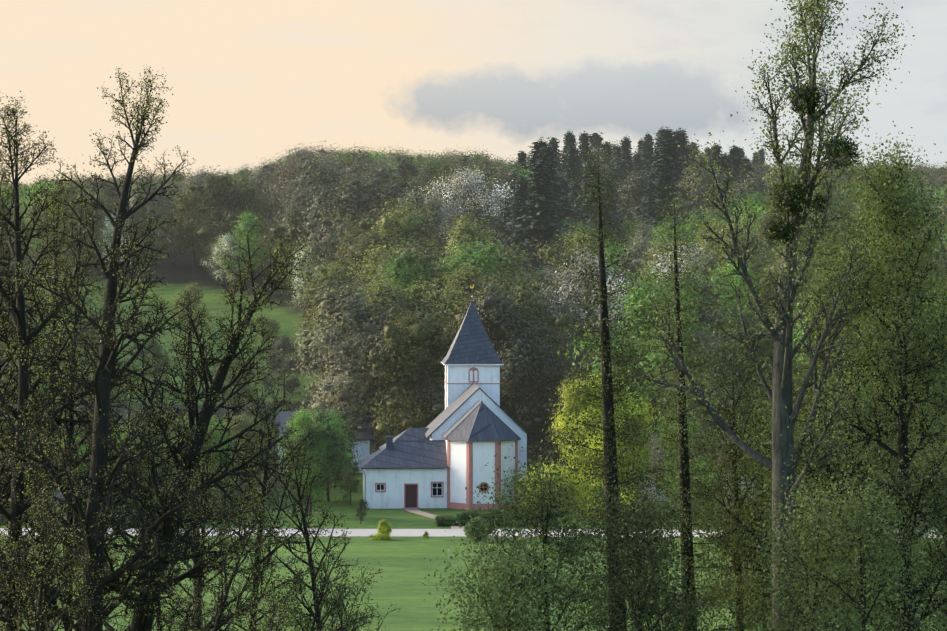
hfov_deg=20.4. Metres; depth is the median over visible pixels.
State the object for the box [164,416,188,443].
valley tree
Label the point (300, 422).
valley tree
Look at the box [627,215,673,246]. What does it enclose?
brown tree
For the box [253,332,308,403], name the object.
orchard tree
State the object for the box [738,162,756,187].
spruce tree
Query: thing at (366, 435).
blue house
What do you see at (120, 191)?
brown tree
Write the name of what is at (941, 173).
olive tree
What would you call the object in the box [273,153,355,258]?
brown tree
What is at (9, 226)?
olive tree
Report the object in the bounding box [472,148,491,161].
brown tree
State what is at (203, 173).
brown tree
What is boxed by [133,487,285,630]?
tree
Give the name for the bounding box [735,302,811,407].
olive tree
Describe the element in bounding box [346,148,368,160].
bare tree
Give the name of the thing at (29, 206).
green tree
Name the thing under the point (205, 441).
tree
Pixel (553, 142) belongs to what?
spruce tree
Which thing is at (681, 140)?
spruce tree
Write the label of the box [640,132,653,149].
spruce tree
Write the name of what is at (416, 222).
olive tree
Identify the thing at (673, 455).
valley tree
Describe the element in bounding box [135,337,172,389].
orchard tree
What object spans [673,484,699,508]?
valley tree
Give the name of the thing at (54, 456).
valley tree
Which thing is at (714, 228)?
olive tree
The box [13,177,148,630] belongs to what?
tree
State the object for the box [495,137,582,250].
spruce tree
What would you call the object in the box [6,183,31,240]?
olive tree
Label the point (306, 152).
bare tree
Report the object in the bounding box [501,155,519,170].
brown tree
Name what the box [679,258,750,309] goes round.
green tree
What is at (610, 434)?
tree
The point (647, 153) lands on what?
spruce tree
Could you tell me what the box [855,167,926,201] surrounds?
brown tree
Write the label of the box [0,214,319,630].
tree
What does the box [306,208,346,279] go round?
olive tree
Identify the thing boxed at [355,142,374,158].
olive tree
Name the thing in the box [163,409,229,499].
valley tree
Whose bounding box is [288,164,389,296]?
brown tree
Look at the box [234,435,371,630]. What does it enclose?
tree
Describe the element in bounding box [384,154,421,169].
green tree
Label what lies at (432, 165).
green tree
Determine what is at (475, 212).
brown tree
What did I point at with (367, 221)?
olive tree
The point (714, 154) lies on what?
spruce tree
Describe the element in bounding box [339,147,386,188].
brown tree
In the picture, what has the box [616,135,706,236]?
spruce tree
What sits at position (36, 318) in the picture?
brown tree
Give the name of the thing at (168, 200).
brown tree
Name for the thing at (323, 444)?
valley tree
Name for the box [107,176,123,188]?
olive tree
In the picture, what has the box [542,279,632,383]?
olive tree
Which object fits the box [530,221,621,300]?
olive tree
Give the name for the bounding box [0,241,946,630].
ground
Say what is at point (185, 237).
olive tree
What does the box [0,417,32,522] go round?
valley tree
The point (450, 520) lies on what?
hedge
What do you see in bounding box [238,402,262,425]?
brown tree
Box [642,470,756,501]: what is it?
house walls
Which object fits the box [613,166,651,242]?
brown tree
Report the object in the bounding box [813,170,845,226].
olive tree
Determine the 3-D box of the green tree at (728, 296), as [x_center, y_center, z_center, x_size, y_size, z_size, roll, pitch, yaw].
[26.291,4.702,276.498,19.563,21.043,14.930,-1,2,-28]
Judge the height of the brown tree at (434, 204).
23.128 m
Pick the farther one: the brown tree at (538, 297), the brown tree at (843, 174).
the brown tree at (843, 174)
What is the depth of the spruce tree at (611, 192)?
397.04 m
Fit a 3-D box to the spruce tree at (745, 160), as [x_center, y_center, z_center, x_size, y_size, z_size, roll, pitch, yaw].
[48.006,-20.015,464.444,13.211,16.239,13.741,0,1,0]
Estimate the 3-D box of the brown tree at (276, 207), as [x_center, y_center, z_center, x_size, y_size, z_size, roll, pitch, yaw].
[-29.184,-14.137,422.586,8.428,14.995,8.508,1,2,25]
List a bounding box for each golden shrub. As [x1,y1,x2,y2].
[369,519,391,539]
[423,531,428,537]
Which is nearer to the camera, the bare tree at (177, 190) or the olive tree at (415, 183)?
the olive tree at (415, 183)
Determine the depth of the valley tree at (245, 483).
229.38 m
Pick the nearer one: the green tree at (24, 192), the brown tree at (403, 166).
the brown tree at (403, 166)
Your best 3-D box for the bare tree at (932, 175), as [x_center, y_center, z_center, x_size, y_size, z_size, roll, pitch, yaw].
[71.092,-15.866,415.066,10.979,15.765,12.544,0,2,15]
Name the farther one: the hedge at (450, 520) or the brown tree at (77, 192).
the brown tree at (77, 192)
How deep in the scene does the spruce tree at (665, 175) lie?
372.61 m
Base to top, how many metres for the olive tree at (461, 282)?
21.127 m
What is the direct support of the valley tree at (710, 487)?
on the ground
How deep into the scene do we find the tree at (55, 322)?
104.91 m
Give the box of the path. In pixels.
[402,508,464,528]
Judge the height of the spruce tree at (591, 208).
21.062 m
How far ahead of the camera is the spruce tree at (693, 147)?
494.59 m
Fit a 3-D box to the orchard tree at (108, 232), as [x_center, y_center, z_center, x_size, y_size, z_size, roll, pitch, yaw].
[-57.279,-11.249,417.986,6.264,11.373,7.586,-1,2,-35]
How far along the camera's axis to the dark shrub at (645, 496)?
213.39 m
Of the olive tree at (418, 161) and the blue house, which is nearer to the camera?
the blue house
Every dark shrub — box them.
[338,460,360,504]
[353,499,370,523]
[636,494,654,516]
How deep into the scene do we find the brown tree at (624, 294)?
300.58 m
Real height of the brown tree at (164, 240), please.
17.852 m
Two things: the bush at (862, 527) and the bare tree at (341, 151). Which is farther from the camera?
the bare tree at (341, 151)
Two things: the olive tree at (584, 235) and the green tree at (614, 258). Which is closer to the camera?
the green tree at (614, 258)
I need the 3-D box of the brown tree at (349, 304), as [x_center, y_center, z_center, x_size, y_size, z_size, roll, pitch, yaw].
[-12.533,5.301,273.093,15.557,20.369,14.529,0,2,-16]
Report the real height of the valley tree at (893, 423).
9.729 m
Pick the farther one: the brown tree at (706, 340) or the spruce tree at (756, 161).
the spruce tree at (756, 161)
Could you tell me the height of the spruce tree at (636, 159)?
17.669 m
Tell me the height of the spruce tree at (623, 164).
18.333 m
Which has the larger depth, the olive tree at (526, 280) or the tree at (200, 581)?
the olive tree at (526, 280)
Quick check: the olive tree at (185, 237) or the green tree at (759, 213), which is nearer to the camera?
the green tree at (759, 213)
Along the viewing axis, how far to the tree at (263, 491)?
101.93 m
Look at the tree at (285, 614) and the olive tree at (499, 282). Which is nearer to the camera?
the tree at (285, 614)
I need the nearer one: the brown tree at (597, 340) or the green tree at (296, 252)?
the brown tree at (597, 340)
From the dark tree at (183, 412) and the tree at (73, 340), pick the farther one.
the dark tree at (183, 412)
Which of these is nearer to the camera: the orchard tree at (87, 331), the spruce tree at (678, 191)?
the orchard tree at (87, 331)
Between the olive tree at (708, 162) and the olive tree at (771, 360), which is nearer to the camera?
the olive tree at (771, 360)
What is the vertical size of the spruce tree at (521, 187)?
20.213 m
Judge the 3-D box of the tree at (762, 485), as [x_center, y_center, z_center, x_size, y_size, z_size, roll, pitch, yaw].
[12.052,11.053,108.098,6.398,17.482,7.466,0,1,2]
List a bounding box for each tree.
[0,64,240,630]
[0,91,146,630]
[0,143,90,622]
[0,170,180,630]
[0,199,59,296]
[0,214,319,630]
[0,232,50,388]
[0,259,32,352]
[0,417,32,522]
[0,466,112,630]
[1,185,19,212]
[1,268,50,357]
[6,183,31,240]
[12,179,39,248]
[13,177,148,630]
[13,178,76,261]
[19,183,68,257]
[19,183,93,275]
[26,176,63,221]
[28,433,73,489]
[40,175,117,270]
[48,269,86,324]
[55,431,91,480]
[61,411,92,475]
[68,177,99,251]
[74,182,114,261]
[77,171,97,183]
[77,177,127,256]
[77,313,101,369]
[78,187,116,269]
[83,175,118,237]
[89,356,134,406]
[95,212,131,261]
[104,436,203,630]
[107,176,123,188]
[107,425,125,466]
[109,181,137,240]
[112,437,160,518]
[118,406,151,437]
[126,171,179,278]
[131,179,173,260]
[131,439,175,505]
[132,175,185,251]
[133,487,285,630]
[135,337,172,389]
[137,179,203,265]
[141,168,162,182]
[143,290,262,627]
[150,416,183,495]
[151,168,188,182]
[156,177,197,253]
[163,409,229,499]
[163,425,274,630]
[163,430,209,489]
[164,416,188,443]
[165,177,216,272]
[170,171,206,262]
[171,280,211,322]
[171,570,357,630]
[174,406,188,421]
[179,170,231,269]
[181,165,265,280]
[186,417,230,477]
[186,466,223,512]
[187,168,218,179]
[198,169,277,261]
[198,375,333,630]
[199,412,238,497]
[201,231,242,292]
[213,350,261,416]
[215,208,273,294]
[219,411,251,457]
[223,413,280,486]
[223,452,260,500]
[226,168,249,174]
[232,163,258,222]
[232,173,255,204]
[233,170,265,224]
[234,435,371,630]
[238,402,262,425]
[244,177,329,280]
[245,155,285,237]
[245,405,285,484]
[247,174,278,249]
[252,151,344,264]
[253,203,351,311]
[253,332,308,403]
[256,146,335,233]
[256,315,282,364]
[258,529,369,630]
[260,155,286,166]
[265,188,287,239]
[270,404,290,445]
[272,406,320,469]
[272,419,341,516]
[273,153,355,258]
[276,141,322,163]
[276,562,403,630]
[279,146,343,218]
[279,272,406,447]
[279,419,351,515]
[283,142,325,163]
[284,211,327,288]
[284,406,361,501]
[285,408,313,444]
[287,243,331,322]
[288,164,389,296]
[291,252,362,376]
[293,274,331,340]
[295,407,361,501]
[297,216,418,325]
[300,319,402,449]
[302,267,462,422]
[304,311,410,448]
[305,275,421,384]
[306,141,345,159]
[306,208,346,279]
[312,210,386,294]
[318,144,376,160]
[319,169,440,278]
[323,152,348,183]
[326,146,357,163]
[327,246,434,325]
[328,161,350,183]
[330,188,391,267]
[331,234,434,319]
[331,408,363,487]
[333,151,356,170]
[334,151,358,163]
[335,223,361,270]
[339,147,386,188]
[340,146,376,156]
[343,156,400,188]
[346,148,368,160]
[349,292,496,445]
[350,188,450,284]
[353,238,450,395]
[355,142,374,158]
[362,146,403,167]
[365,178,416,196]
[370,176,451,248]
[372,240,440,282]
[375,143,414,168]
[376,152,425,187]
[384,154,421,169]
[389,233,451,280]
[390,168,429,196]
[390,323,456,434]
[395,148,419,161]
[400,333,450,427]
[407,151,456,205]
[412,146,444,159]
[412,206,508,294]
[414,154,428,168]
[414,155,449,172]
[414,255,516,350]
[418,147,487,181]
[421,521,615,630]
[422,154,462,176]
[424,165,490,209]
[427,231,515,335]
[431,195,512,282]
[431,265,599,457]
[433,272,563,451]
[441,149,463,158]
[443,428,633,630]
[448,164,508,221]
[449,260,564,418]
[453,145,484,164]
[453,147,512,234]
[455,157,530,255]
[465,237,562,348]
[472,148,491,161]
[480,273,617,460]
[481,152,507,165]
[482,258,566,402]
[489,197,514,251]
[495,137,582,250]
[497,160,531,214]
[497,175,532,256]
[498,164,532,247]
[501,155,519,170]
[502,144,584,248]
[502,367,665,520]
[504,160,574,276]
[515,151,528,175]
[525,150,532,169]
[528,154,564,191]
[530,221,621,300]
[535,329,595,464]
[537,259,614,301]
[539,139,693,630]
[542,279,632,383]
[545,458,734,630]
[547,136,564,176]
[555,219,621,249]
[556,257,738,433]
[556,319,635,411]
[557,177,575,233]
[560,129,577,171]
[560,135,584,175]
[561,149,585,186]
[563,144,581,207]
[563,326,616,412]
[568,147,650,231]
[568,180,583,227]
[569,159,627,244]
[569,225,603,270]
[577,131,595,171]
[579,159,585,184]
[582,227,645,269]
[589,131,603,150]
[590,140,620,161]
[592,274,639,328]
[599,255,729,433]
[601,142,613,160]
[602,169,627,241]
[604,233,642,277]
[606,228,672,291]
[613,144,621,167]
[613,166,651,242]
[614,161,630,221]
[615,0,914,630]
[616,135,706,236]
[618,216,644,269]
[619,135,634,175]
[619,233,696,287]
[622,186,771,630]
[624,297,723,432]
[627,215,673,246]
[628,155,696,243]
[631,146,646,163]
[631,152,643,173]
[634,147,661,214]
[635,169,661,226]
[636,323,795,630]
[637,138,643,153]
[638,212,696,271]
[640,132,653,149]
[640,138,654,176]
[645,126,688,181]
[649,404,724,507]
[652,126,663,154]
[658,455,678,497]
[659,317,758,433]
[660,237,689,257]
[665,207,800,264]
[670,154,734,226]
[673,131,693,175]
[673,289,774,430]
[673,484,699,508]
[676,127,691,143]
[676,186,691,227]
[678,164,737,194]
[678,227,780,307]
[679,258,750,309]
[681,206,731,255]
[685,142,703,169]
[687,268,771,430]
[688,148,703,175]
[690,151,722,170]
[693,174,946,630]
[694,457,724,507]
[695,380,828,630]
[699,164,820,224]
[706,143,721,167]
[708,151,741,223]
[708,249,765,359]
[714,155,743,193]
[714,182,769,237]
[724,231,852,364]
[727,145,759,190]
[729,121,946,630]
[730,405,770,503]
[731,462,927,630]
[734,187,815,250]
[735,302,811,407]
[737,388,797,433]
[738,147,745,163]
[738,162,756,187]
[739,196,815,259]
[742,157,752,165]
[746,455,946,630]
[751,151,760,166]
[754,167,777,181]
[755,161,777,172]
[758,147,766,167]
[765,164,786,195]
[792,270,907,442]
[794,213,856,298]
[803,177,863,277]
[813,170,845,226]
[814,229,912,309]
[827,168,862,214]
[830,161,877,193]
[830,170,855,198]
[833,396,880,454]
[834,165,927,235]
[850,251,946,630]
[854,414,917,489]
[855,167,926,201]
[861,197,917,252]
[861,326,909,440]
[882,386,925,481]
[891,179,931,238]
[895,289,945,390]
[904,166,939,177]
[909,169,937,210]
[911,233,946,295]
[912,178,946,228]
[914,161,938,174]
[916,169,942,206]
[918,169,946,214]
[918,190,946,248]
[919,171,943,198]
[929,227,946,286]
[935,168,946,180]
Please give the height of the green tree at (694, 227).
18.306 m
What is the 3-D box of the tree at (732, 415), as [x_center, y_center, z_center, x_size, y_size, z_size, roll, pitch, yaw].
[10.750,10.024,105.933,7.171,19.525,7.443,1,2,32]
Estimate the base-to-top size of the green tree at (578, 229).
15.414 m
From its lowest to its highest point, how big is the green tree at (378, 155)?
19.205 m
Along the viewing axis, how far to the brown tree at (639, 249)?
330.11 m
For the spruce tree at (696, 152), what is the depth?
486.51 m
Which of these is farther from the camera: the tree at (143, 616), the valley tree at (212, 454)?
the valley tree at (212, 454)
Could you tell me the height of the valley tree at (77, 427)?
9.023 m
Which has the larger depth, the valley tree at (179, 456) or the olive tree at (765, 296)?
the olive tree at (765, 296)
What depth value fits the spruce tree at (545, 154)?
376.30 m
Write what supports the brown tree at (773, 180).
on the ground
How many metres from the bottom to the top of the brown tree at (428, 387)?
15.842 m
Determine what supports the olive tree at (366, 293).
on the ground
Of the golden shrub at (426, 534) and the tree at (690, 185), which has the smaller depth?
the golden shrub at (426, 534)
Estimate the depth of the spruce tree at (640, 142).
568.27 m
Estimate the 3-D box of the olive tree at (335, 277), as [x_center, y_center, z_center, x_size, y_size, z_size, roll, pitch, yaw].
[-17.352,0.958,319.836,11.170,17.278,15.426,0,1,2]
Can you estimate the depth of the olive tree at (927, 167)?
474.68 m
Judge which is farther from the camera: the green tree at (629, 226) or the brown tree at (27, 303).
the green tree at (629, 226)
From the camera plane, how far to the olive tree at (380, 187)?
400.32 m
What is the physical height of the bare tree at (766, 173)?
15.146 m
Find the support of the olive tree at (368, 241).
on the ground
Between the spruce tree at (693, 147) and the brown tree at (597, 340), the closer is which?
the brown tree at (597, 340)
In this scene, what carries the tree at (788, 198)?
on the ground
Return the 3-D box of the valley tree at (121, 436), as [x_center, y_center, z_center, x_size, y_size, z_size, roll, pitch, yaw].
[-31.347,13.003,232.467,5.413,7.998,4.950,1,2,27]
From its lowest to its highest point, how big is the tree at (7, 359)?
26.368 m
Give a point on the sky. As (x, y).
(250, 80)
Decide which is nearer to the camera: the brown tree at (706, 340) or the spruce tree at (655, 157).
the brown tree at (706, 340)
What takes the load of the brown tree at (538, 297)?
on the ground
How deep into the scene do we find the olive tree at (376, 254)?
316.04 m
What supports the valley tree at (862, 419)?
on the ground
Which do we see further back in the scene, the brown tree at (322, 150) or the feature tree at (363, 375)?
the brown tree at (322, 150)
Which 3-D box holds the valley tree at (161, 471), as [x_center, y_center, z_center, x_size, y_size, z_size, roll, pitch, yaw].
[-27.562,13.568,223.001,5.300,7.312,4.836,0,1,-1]
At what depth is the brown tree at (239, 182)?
442.62 m
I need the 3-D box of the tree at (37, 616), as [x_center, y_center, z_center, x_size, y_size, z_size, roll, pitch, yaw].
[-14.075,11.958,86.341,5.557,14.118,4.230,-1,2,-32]
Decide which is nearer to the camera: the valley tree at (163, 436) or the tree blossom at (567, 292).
the valley tree at (163, 436)
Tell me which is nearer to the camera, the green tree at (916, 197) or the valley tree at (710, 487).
the valley tree at (710, 487)
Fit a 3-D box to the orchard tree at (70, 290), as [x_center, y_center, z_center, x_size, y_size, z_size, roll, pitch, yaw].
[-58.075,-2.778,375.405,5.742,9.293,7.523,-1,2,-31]
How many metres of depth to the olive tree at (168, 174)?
479.30 m
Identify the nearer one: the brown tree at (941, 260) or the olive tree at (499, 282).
the olive tree at (499, 282)
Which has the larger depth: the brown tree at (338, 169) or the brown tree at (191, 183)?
the brown tree at (338, 169)
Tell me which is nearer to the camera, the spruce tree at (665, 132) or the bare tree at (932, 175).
the bare tree at (932, 175)
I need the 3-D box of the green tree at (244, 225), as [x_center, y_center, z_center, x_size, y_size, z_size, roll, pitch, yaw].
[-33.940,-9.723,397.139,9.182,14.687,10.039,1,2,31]
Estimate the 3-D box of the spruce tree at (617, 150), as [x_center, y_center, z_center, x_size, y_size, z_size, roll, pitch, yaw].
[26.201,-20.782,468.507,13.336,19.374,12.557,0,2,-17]
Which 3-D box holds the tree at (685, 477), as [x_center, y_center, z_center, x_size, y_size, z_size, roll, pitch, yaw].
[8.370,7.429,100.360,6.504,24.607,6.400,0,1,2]
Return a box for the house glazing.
[656,476,740,489]
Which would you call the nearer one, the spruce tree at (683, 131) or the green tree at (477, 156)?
the green tree at (477, 156)
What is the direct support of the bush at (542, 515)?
on the ground
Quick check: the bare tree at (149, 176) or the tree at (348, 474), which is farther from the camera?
the bare tree at (149, 176)
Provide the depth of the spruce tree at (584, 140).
492.80 m
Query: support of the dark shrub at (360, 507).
on the ground
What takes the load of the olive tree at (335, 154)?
on the ground
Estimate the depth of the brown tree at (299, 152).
469.04 m
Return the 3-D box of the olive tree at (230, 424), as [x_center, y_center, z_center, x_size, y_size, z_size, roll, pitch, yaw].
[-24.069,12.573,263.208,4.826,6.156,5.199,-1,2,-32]
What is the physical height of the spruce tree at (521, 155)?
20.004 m
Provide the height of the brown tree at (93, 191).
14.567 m
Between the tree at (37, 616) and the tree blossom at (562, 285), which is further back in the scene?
the tree blossom at (562, 285)
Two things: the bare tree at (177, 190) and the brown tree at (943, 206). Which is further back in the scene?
the bare tree at (177, 190)
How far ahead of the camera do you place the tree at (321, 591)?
89.76 m
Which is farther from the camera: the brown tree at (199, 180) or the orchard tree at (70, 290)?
the brown tree at (199, 180)
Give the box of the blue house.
[274,405,372,472]
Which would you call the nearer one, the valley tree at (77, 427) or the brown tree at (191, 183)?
the valley tree at (77, 427)
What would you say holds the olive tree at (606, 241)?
on the ground
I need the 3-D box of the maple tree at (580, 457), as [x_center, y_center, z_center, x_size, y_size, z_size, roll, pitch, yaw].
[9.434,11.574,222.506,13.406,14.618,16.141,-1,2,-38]
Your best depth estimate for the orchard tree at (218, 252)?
397.46 m
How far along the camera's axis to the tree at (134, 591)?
103.89 m
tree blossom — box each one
[409,198,497,247]
[417,157,513,246]
[439,194,479,218]
[532,240,633,382]
[536,266,555,292]
[540,270,635,343]
[541,262,619,311]
[632,233,721,285]
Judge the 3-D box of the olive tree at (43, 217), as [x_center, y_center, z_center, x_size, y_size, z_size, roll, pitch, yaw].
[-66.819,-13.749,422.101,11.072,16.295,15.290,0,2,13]
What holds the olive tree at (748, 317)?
on the ground
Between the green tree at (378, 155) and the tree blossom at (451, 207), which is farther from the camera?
the green tree at (378, 155)
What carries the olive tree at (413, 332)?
on the ground
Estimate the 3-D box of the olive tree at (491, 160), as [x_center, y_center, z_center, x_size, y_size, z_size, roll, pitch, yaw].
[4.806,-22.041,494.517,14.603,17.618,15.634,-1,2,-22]
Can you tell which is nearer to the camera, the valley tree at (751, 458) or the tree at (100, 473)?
the tree at (100, 473)
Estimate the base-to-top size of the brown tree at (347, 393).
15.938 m
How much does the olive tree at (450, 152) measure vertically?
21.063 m
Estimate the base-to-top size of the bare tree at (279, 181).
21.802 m
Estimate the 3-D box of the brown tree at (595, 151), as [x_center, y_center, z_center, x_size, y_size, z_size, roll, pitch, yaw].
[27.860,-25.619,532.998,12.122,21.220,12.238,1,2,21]
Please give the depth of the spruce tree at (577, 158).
451.40 m
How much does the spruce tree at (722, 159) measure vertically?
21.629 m
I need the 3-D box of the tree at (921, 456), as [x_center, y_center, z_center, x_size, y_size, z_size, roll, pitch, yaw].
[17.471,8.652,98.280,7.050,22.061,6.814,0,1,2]
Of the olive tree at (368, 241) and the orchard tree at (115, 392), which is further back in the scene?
the olive tree at (368, 241)
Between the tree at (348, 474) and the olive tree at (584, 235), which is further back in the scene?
the olive tree at (584, 235)
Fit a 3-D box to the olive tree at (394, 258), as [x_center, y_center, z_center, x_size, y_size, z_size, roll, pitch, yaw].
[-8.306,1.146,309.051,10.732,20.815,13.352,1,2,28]
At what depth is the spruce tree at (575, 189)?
412.65 m
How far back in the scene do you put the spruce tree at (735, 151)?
428.68 m
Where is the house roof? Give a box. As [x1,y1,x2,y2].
[642,431,746,470]
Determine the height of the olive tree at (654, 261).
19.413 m
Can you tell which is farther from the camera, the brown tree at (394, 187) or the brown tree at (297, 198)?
the brown tree at (297, 198)
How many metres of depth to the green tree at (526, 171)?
415.92 m
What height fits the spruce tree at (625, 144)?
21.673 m
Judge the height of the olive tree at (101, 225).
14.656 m
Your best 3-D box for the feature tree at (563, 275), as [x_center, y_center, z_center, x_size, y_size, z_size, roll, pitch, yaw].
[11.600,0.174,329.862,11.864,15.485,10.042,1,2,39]
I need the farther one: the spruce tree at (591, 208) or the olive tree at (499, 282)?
the spruce tree at (591, 208)
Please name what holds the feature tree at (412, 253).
on the ground
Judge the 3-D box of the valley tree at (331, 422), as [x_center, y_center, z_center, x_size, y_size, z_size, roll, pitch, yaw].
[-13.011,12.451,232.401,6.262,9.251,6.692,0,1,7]
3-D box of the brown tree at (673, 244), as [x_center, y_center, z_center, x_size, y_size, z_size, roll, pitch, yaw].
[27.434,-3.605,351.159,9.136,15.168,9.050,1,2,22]
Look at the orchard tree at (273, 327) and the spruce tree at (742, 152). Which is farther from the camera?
the spruce tree at (742, 152)
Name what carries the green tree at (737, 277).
on the ground
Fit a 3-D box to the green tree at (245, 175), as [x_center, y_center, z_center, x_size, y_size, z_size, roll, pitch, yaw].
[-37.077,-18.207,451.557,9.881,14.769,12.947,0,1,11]
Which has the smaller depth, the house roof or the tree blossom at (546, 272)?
the house roof
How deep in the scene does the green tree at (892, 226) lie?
345.73 m
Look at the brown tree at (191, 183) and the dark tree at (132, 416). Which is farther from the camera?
the brown tree at (191, 183)
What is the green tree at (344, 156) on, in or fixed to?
on the ground
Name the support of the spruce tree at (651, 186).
on the ground
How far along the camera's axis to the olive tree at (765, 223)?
341.73 m
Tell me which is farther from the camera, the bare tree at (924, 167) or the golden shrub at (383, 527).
the bare tree at (924, 167)
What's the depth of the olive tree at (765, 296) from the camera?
292.96 m
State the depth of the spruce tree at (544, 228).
354.47 m
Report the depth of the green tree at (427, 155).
553.21 m
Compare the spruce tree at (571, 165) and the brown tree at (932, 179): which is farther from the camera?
the spruce tree at (571, 165)
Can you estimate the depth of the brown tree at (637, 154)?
523.18 m
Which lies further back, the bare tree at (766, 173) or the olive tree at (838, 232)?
the bare tree at (766, 173)
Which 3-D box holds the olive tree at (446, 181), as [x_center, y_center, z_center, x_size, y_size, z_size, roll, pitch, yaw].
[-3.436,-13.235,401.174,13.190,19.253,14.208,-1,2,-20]
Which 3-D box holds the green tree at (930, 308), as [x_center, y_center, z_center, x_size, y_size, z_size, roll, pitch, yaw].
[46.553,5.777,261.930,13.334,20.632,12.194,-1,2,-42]
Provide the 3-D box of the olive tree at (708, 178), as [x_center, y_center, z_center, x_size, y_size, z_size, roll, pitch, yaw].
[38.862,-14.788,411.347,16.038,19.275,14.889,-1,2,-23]
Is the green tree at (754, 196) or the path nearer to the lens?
the path
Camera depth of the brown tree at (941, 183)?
389.30 m
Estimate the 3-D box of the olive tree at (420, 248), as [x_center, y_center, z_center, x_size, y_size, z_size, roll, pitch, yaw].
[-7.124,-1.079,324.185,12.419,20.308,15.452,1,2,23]
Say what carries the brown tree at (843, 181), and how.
on the ground
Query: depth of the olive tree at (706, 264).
303.66 m
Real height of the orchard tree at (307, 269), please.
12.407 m
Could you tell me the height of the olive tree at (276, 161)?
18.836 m
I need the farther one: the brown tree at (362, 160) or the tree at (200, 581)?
the brown tree at (362, 160)
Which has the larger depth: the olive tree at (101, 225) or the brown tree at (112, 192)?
the brown tree at (112, 192)
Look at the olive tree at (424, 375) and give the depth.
268.09 m
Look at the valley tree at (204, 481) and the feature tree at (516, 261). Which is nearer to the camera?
the valley tree at (204, 481)
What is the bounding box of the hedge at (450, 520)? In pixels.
[434,510,558,526]
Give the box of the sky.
[0,0,946,243]
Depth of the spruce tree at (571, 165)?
425.15 m
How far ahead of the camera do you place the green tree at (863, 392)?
246.77 m
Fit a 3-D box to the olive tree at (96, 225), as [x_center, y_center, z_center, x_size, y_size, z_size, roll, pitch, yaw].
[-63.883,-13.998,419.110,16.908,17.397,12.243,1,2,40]
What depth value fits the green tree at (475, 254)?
300.12 m
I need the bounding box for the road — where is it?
[0,528,942,537]
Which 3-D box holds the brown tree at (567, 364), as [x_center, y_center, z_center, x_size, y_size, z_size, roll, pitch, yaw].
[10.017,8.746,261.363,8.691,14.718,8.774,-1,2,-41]
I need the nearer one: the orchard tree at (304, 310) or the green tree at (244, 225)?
the orchard tree at (304, 310)
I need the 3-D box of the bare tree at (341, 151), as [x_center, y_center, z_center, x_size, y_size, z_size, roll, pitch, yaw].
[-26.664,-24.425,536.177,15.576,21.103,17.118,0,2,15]
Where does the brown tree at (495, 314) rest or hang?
on the ground
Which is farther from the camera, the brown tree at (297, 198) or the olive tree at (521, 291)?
the brown tree at (297, 198)
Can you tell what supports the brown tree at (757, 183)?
on the ground
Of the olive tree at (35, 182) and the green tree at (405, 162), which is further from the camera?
the olive tree at (35, 182)
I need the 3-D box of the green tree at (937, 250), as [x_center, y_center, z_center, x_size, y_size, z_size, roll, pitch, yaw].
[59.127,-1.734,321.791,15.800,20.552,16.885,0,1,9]
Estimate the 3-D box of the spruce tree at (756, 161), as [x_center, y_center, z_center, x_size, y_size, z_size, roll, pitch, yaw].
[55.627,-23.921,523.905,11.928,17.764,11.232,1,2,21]
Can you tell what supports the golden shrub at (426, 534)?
on the ground
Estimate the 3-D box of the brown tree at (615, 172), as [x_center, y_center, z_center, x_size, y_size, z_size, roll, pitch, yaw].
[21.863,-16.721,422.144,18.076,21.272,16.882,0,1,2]
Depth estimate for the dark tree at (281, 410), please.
273.62 m
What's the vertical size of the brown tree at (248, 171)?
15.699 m
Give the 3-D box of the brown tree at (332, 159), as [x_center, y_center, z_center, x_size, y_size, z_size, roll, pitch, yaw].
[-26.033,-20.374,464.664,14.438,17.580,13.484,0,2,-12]
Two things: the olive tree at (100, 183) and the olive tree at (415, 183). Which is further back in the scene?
the olive tree at (100, 183)
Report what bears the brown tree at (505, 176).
on the ground
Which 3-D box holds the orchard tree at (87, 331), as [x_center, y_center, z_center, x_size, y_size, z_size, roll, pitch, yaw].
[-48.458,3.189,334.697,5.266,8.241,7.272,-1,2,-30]
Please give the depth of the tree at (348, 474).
229.92 m
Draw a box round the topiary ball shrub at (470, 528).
[463,517,490,539]
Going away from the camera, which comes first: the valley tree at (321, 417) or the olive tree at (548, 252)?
the valley tree at (321, 417)
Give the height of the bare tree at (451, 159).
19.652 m
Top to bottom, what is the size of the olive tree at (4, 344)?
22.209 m
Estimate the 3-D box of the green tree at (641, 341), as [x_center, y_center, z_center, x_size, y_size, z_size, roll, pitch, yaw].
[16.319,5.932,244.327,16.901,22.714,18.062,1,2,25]
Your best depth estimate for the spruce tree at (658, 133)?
491.54 m
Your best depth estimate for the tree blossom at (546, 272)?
339.36 m
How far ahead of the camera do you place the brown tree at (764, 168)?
480.92 m
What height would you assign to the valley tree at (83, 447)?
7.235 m
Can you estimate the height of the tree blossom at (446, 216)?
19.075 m
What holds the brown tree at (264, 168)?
on the ground
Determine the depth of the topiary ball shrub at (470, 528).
201.77 m
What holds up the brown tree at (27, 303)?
on the ground
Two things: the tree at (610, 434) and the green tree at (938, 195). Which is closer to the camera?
the tree at (610, 434)
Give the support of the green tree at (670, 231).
on the ground
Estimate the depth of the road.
207.82 m
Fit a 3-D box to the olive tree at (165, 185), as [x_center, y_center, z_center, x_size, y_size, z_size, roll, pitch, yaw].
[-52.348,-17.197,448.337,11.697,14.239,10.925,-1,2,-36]
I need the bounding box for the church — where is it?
[359,284,531,509]
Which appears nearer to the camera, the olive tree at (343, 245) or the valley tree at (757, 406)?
the valley tree at (757, 406)

